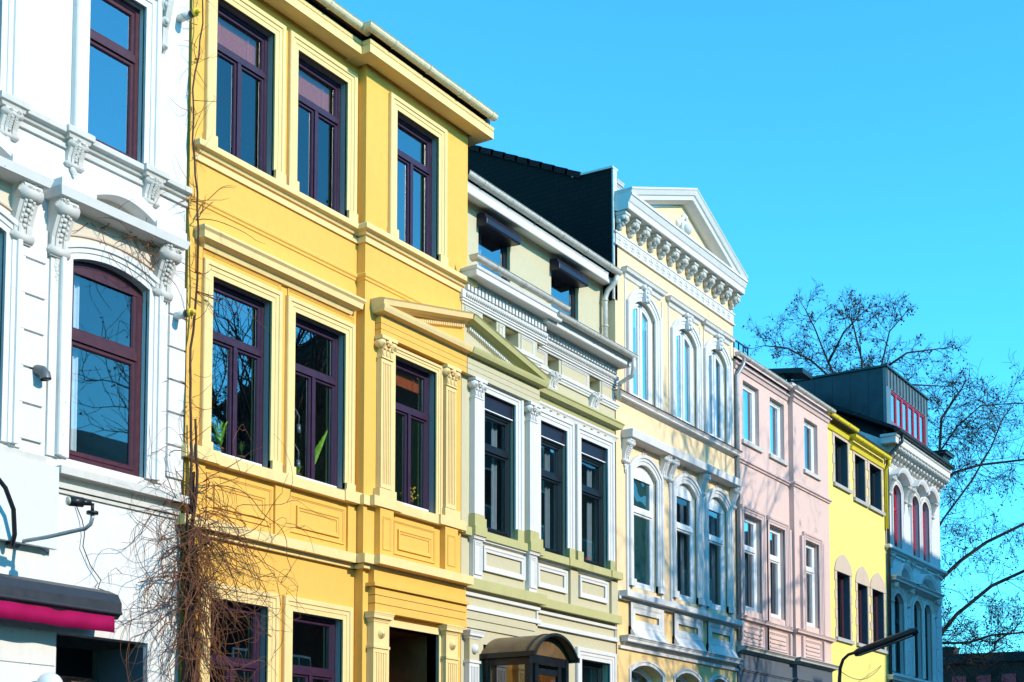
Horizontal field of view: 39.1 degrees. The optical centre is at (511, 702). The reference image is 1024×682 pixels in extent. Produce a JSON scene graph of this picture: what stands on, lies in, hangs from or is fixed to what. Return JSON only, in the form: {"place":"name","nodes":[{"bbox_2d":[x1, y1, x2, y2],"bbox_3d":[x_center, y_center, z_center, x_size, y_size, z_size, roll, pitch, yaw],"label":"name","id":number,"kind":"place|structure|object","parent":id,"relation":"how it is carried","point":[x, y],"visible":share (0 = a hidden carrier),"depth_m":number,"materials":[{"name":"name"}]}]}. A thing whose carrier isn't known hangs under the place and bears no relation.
{"place":"outdoors","nodes":[
{"label":"outdoors","id":0,"kind":"place"},
{"bbox_2d":[176,0,497,681],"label":"yellow house","id":1,"kind":"structure","parent":0,"point":[334,151],"depth_m":20.52,"materials":[{"name":"paint"}]},
{"bbox_2d":[75,0,331,681],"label":"climbing vine","id":2,"kind":"object","parent":1,"relation":"attached to","point":[189,645],"visible":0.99,"depth_m":17.53,"materials":[{"name":"brown plant"}]},
{"bbox_2d":[211,417,226,452],"bbox_3d":[-3.783,-3.439,18.623,0.389,0.528,0.232,2,-5,-27],"label":"potted plant","id":3,"kind":"object","parent":1,"relation":"in","point":[218,434],"visible":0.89,"depth_m":18.58,"materials":[{"name":"green plant"}]},
{"bbox_2d":[210,600,260,681],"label":"window","id":4,"kind":"structure","parent":1,"relation":"in","point":[255,652],"depth_m":18.77,"materials":[{"name":"paint"}]},
{"bbox_2d":[213,282,264,465],"bbox_3d":[-3.629,-4.234,18.737,0.085,2.290,1.100,-3,-5,32],"label":"window","id":5,"kind":"structure","parent":1,"relation":"in","point":[235,347],"depth_m":18.88,"materials":[{"name":"paint"}]},
{"bbox_2d":[236,441,244,458],"bbox_3d":[-3.588,-3.299,18.981,0.130,0.300,0.230,-3,-5,32],"label":"potted plant","id":6,"kind":"object","parent":1,"relation":"in","point":[240,449],"visible":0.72,"depth_m":18.96,"materials":[{"name":"green plant"}]},
{"bbox_2d":[217,4,267,172],"bbox_3d":[-3.659,-8.062,19.035,0.155,2.010,1.100,-3,-5,32],"label":"window","id":7,"kind":"structure","parent":1,"relation":"in","point":[241,52],"depth_m":19.17,"materials":[{"name":"paint"}]},
{"bbox_2d":[294,409,300,468],"bbox_3d":[-3.022,-3.661,19.861,0.070,0.830,0.293,-3,-5,32],"label":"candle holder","id":8,"kind":"object","parent":1,"relation":"in","point":[298,428],"visible":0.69,"depth_m":19.93,"materials":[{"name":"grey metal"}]},
{"bbox_2d":[294,466,301,475],"bbox_3d":[-2.959,-3.184,19.901,0.116,0.206,0.210,-1,-4,9],"label":"potted plant","id":9,"kind":"object","parent":1,"relation":"in","point":[297,472],"visible":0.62,"depth_m":19.87,"materials":[{"name":"green plant"}]},
{"bbox_2d":[292,613,335,681],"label":"window","id":10,"kind":"structure","parent":1,"relation":"in","point":[308,674],"depth_m":19.98,"materials":[{"name":"paint"}]},
{"bbox_2d":[295,317,338,487],"bbox_3d":[-2.791,-4.138,20.049,0.085,2.290,1.080,-3,-5,32],"label":"window","id":11,"kind":"structure","parent":1,"relation":"in","point":[312,377],"depth_m":20.20,"materials":[{"name":"paint"}]},
{"bbox_2d":[298,58,340,212],"bbox_3d":[-2.821,-7.967,20.347,0.155,2.010,1.080,-3,-5,32],"label":"window","id":12,"kind":"structure","parent":1,"relation":"in","point":[314,97],"depth_m":20.50,"materials":[{"name":"paint"}]},
{"bbox_2d":[315,430,327,463],"bbox_3d":[-2.749,-3.491,20.259,0.130,0.870,0.424,-3,-5,32],"label":"potted plant","id":13,"kind":"object","parent":1,"relation":"in","point":[318,448],"visible":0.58,"depth_m":20.30,"materials":[{"name":"green plant"}]},
{"bbox_2d":[399,487,418,504],"bbox_3d":[-1.569,-3.120,21.860,0.186,0.363,0.431,-3,-5,32],"label":"potted plant","id":14,"kind":"object","parent":1,"relation":"in","point":[412,501],"visible":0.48,"depth_m":21.86,"materials":[{"name":"yellow plant"}]},
{"bbox_2d":[395,360,428,511],"bbox_3d":[-1.603,-3.983,21.692,0.155,2.220,1.040,-3,-5,32],"label":"window","id":15,"kind":"structure","parent":1,"relation":"in","point":[408,377],"depth_m":21.87,"materials":[{"name":"paint"}]},
{"bbox_2d":[397,118,431,255],"bbox_3d":[-1.560,-7.833,21.975,0.085,1.980,1.070,-3,-5,32],"label":"window","id":16,"kind":"structure","parent":1,"relation":"in","point":[411,165],"depth_m":22.15,"materials":[{"name":"paint"}]},
{"bbox_2d":[460,170,638,681],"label":"sage green house","id":17,"kind":"structure","parent":0,"point":[547,359],"depth_m":24.73,"materials":[{"name":"paint"}]},
{"bbox_2d":[477,213,520,280],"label":"window","id":18,"kind":"structure","parent":17,"relation":"in","point":[487,225],"depth_m":24.42,"materials":[{"name":"black paint"}]},
{"bbox_2d":[485,394,512,538],"bbox_3d":[-0.337,-3.848,23.620,0.257,2.270,0.940,-3,-5,32],"label":"window","id":19,"kind":"structure","parent":17,"relation":"in","point":[500,413],"depth_m":23.84,"materials":[{"name":"black paint"}]},
{"bbox_2d":[541,422,564,555],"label":"window","id":20,"kind":"structure","parent":17,"relation":"in","point":[552,438],"depth_m":25.58,"materials":[{"name":"black paint"}]},
{"bbox_2d":[550,258,587,318],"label":"window","id":21,"kind":"structure","parent":17,"relation":"in","point":[560,270],"depth_m":26.38,"materials":[{"name":"black paint"}]},
{"bbox_2d":[582,661,601,681],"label":"window","id":22,"kind":"structure","parent":17,"relation":"in","point":[589,665],"depth_m":26.67,"materials":[{"name":"black glass"}]},
{"bbox_2d":[581,439,604,567],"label":"window","id":23,"kind":"structure","parent":17,"relation":"in","point":[592,455],"depth_m":26.84,"materials":[{"name":"black paint"}]},
{"bbox_2d":[334,0,1023,653],"label":"sky","id":24,"kind":"structure","parent":0,"point":[871,147],"materials":[{"name":"blue"}]},
{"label":"pavement","id":25,"kind":"structure","parent":0,"visible":0},
{"bbox_2d":[0,0,192,681],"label":"white house","id":26,"kind":"structure","parent":25,"relation":"on","point":[93,122],"depth_m":16.81,"materials":[{"name":"paint"}]},
{"bbox_2d":[0,453,58,549],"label":"sign","id":27,"kind":"object","parent":26,"relation":"attached to","point":[33,487],"visible":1,"depth_m":15.59,"materials":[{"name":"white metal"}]},
{"bbox_2d":[0,478,16,545],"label":"sign lamp","id":28,"kind":"object","parent":27,"relation":"attached to","point":[13,513],"visible":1,"depth_m":15.24,"materials":[{"name":"black metal"}]},
{"bbox_2d":[29,365,51,380],"bbox_3d":[-5.166,-3.636,15.818,0.215,0.197,0.161,-3,-5,32],"label":"wall lamp","id":29,"kind":"object","parent":26,"relation":"attached to","point":[43,372],"visible":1,"depth_m":15.78,"materials":[{"name":"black metal"}]},
{"bbox_2d":[36,672,62,681],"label":"globe lamp","id":30,"kind":"object","parent":26,"relation":"attached to","point":[49,677],"visible":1,"depth_m":15.51,"materials":[{"name":"white glass"}]},
{"bbox_2d":[13,496,98,547],"bbox_3d":[-4.888,-1.907,15.220,1.193,0.414,0.338,-3,-5,32],"label":"floodlight","id":31,"kind":"object","parent":26,"relation":"attached to","point":[74,501],"visible":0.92,"depth_m":15.02,"materials":[{"name":"grey metal"}]},
{"bbox_2d":[0,573,122,632],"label":"awning","id":32,"kind":"object","parent":26,"relation":"attached to","point":[44,602],"visible":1,"depth_m":15.54,"materials":[{"name":"fabric"}]},
{"bbox_2d":[56,646,92,681],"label":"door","id":33,"kind":"structure","parent":26,"relation":"in","point":[72,664],"depth_m":17.19,"materials":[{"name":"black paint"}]},
{"bbox_2d":[76,507,102,589],"bbox_3d":[-4.774,-1.741,16.331,0.160,0.958,0.359,-4,-6,44],"label":"wire","id":34,"kind":"object","parent":26,"relation":"hanging from","point":[84,549],"visible":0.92,"depth_m":16.31,"materials":[{"name":"black metal"}]},
{"bbox_2d":[67,261,142,476],"bbox_3d":[-4.849,-3.904,16.865,0.221,2.400,1.160,-3,-5,32],"label":"window","id":35,"kind":"structure","parent":26,"relation":"in","point":[131,356],"depth_m":16.97,"materials":[{"name":"red paint"}]},
{"bbox_2d":[88,0,139,160],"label":"window","id":36,"kind":"structure","parent":26,"relation":"in","point":[129,58],"depth_m":17.35,"materials":[{"name":"purple paint"}]},
{"bbox_2d":[171,308,195,319],"bbox_3d":[-4.005,-4.753,17.600,0.350,0.097,0.100,-3,-5,32],"label":"wall spotlight","id":37,"kind":"object","parent":26,"relation":"attached to","point":[189,312],"visible":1,"depth_m":17.56,"materials":[{"name":"white plastic"}]},
{"bbox_2d":[176,7,200,22],"bbox_3d":[-4.005,-8.543,17.877,0.350,0.097,0.100,-3,-5,32],"label":"flue pipe","id":38,"kind":"object","parent":26,"relation":"attached to","point":[191,13],"visible":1,"depth_m":17.84,"materials":[{"name":"white plastic"}]},
{"bbox_2d":[468,145,747,681],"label":"cream house","id":39,"kind":"structure","parent":25,"relation":"on","point":[677,291],"depth_m":29.13,"materials":[{"name":"paint"}]},
{"bbox_2d":[631,667,651,681],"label":"window","id":40,"kind":"structure","parent":39,"relation":"in","point":[636,674],"depth_m":28.49,"materials":[{"name":"white paint"}]},
{"bbox_2d":[633,302,651,403],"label":"window","id":41,"kind":"structure","parent":39,"relation":"in","point":[642,323],"depth_m":28.63,"materials":[{"name":"white paint"}]},
{"bbox_2d":[634,466,653,592],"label":"window","id":42,"kind":"structure","parent":39,"relation":"in","point":[643,482],"depth_m":28.37,"materials":[{"name":"white paint"}]},
{"bbox_2d":[676,675,688,681],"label":"window","id":43,"kind":"structure","parent":39,"relation":"in","point":[681,678],"depth_m":29.95,"materials":[{"name":"grey glass"}]},
{"bbox_2d":[676,329,693,425],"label":"window","id":44,"kind":"structure","parent":39,"relation":"in","point":[685,376],"depth_m":30.24,"materials":[{"name":"white paint"}]},
{"bbox_2d":[676,484,694,603],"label":"window","id":45,"kind":"structure","parent":39,"relation":"in","point":[683,492],"depth_m":30.11,"materials":[{"name":"white paint"}]},
{"bbox_2d":[709,350,723,441],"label":"window","id":46,"kind":"structure","parent":39,"relation":"in","point":[714,357],"depth_m":31.49,"materials":[{"name":"white paint"}]},
{"bbox_2d":[709,497,724,611],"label":"window","id":47,"kind":"structure","parent":39,"relation":"in","point":[715,506],"depth_m":31.41,"materials":[{"name":"white paint"}]},
{"bbox_2d":[733,340,838,681],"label":"pink house","id":48,"kind":"structure","parent":25,"relation":"on","point":[782,564],"depth_m":34.31,"materials":[{"name":"paint"}]},
{"bbox_2d":[743,383,754,443],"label":"window","id":49,"kind":"structure","parent":48,"relation":"in","point":[748,393],"depth_m":33.23,"materials":[{"name":"white paint"}]},
{"bbox_2d":[744,516,756,611],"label":"window","id":50,"kind":"structure","parent":48,"relation":"in","point":[749,524],"depth_m":32.96,"materials":[{"name":"white paint"}]},
{"bbox_2d":[770,400,780,457],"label":"window","id":51,"kind":"structure","parent":48,"relation":"in","point":[774,408],"depth_m":34.54,"materials":[{"name":"white paint"}]},
{"bbox_2d":[770,527,780,618],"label":"window","id":52,"kind":"structure","parent":48,"relation":"in","point":[775,569],"depth_m":34.20,"materials":[{"name":"white paint"}]},
{"bbox_2d":[804,421,813,472],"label":"window","id":53,"kind":"structure","parent":48,"relation":"in","point":[806,424],"depth_m":36.20,"materials":[{"name":"white paint"}]},
{"bbox_2d":[806,542,814,626],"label":"window","id":54,"kind":"structure","parent":48,"relation":"in","point":[810,574],"depth_m":35.80,"materials":[{"name":"white paint"}]},
{"bbox_2d":[769,367,891,681],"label":"lemon house","id":55,"kind":"structure","parent":25,"relation":"on","point":[858,493],"depth_m":38.97,"materials":[{"name":"paint"}]},
{"bbox_2d":[835,441,841,484],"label":"window","id":56,"kind":"structure","parent":55,"relation":"in","point":[837,444],"depth_m":38.44,"materials":[{"name":"black glass"}]},
{"bbox_2d":[837,574,843,637],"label":"window","id":57,"kind":"structure","parent":55,"relation":"in","point":[839,577],"depth_m":38.17,"materials":[{"name":"red paint"}]},
{"bbox_2d":[855,459,858,497],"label":"window","id":58,"kind":"structure","parent":55,"relation":"in","point":[856,461],"depth_m":39.62,"materials":[{"name":"black glass"}]},
{"bbox_2d":[858,586,861,642],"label":"window","id":59,"kind":"structure","parent":55,"relation":"in","point":[859,588],"depth_m":39.37,"materials":[{"name":"red paint"}]},
{"bbox_2d":[869,468,875,507],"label":"window","id":60,"kind":"structure","parent":55,"relation":"in","point":[871,471],"depth_m":40.78,"materials":[{"name":"black glass"}]},
{"bbox_2d":[872,592,877,640],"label":"window","id":61,"kind":"structure","parent":55,"relation":"in","point":[875,595],"depth_m":40.53,"materials":[{"name":"red paint"}]},
{"bbox_2d":[791,364,954,681],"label":"corner house","id":62,"kind":"structure","parent":25,"relation":"on","point":[884,406],"depth_m":42.82,"materials":[{"name":"white paint"}]},
{"bbox_2d":[893,488,896,546],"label":"window","id":63,"kind":"structure","parent":62,"relation":"in","point":[894,492],"depth_m":42.21,"materials":[{"name":"red paint"}]},
{"bbox_2d":[894,596,899,673],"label":"window","id":64,"kind":"structure","parent":62,"relation":"in","point":[897,624],"depth_m":41.99,"materials":[{"name":"black paint"}]},
{"bbox_2d":[912,499,914,555],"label":"window","id":65,"kind":"structure","parent":62,"relation":"in","point":[912,499],"depth_m":43.70,"materials":[{"name":"red paint"}]},
{"bbox_2d":[914,604,917,677],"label":"window","id":66,"kind":"structure","parent":62,"relation":"in","point":[915,609],"depth_m":43.47,"materials":[{"name":"black paint"}]},
{"bbox_2d":[922,506,924,560],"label":"window","id":67,"kind":"structure","parent":62,"relation":"in","point":[922,506],"depth_m":44.55,"materials":[{"name":"red paint"}]},
{"bbox_2d":[925,609,927,680],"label":"window","id":68,"kind":"structure","parent":62,"relation":"in","point":[926,643],"depth_m":44.34,"materials":[{"name":"black paint"}]},
{"bbox_2d":[838,628,918,681],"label":"street lamp","id":69,"kind":"object","parent":25,"relation":"on","point":[886,641],"visible":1,"depth_m":30.65,"materials":[{"name":"black metal"}]},
{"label":"ground","id":70,"kind":"structure","parent":0,"visible":0},
{"bbox_2d":[742,279,971,411],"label":"bare tree","id":71,"kind":"object","parent":70,"relation":"on","point":[867,363],"visible":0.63,"depth_m":59.90,"materials":[{"name":"brown plant"}]},
{"bbox_2d":[902,348,1023,681],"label":"bare tree","id":72,"kind":"object","parent":70,"relation":"on","point":[949,623],"visible":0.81,"depth_m":55.96,"materials":[{"name":"brown plant"}]},
{"bbox_2d":[942,646,1023,681],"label":"brick building","id":73,"kind":"structure","parent":70,"relation":"on","point":[1019,663],"depth_m":82.63,"materials":[{"name":"brown brick"}]},
{"bbox_2d":[952,676,965,681],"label":"window","id":74,"kind":"structure","parent":73,"relation":"in","point":[960,679],"depth_m":83.35,"materials":[{"name":"glass"}]},
{"bbox_2d":[977,675,990,681],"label":"window","id":75,"kind":"structure","parent":73,"relation":"in","point":[984,679],"depth_m":82.60,"materials":[{"name":"glass"}]},
{"bbox_2d":[1002,673,1015,681],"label":"window","id":76,"kind":"structure","parent":73,"relation":"in","point":[1013,679],"depth_m":81.84,"materials":[{"name":"red paint"}]}
]}

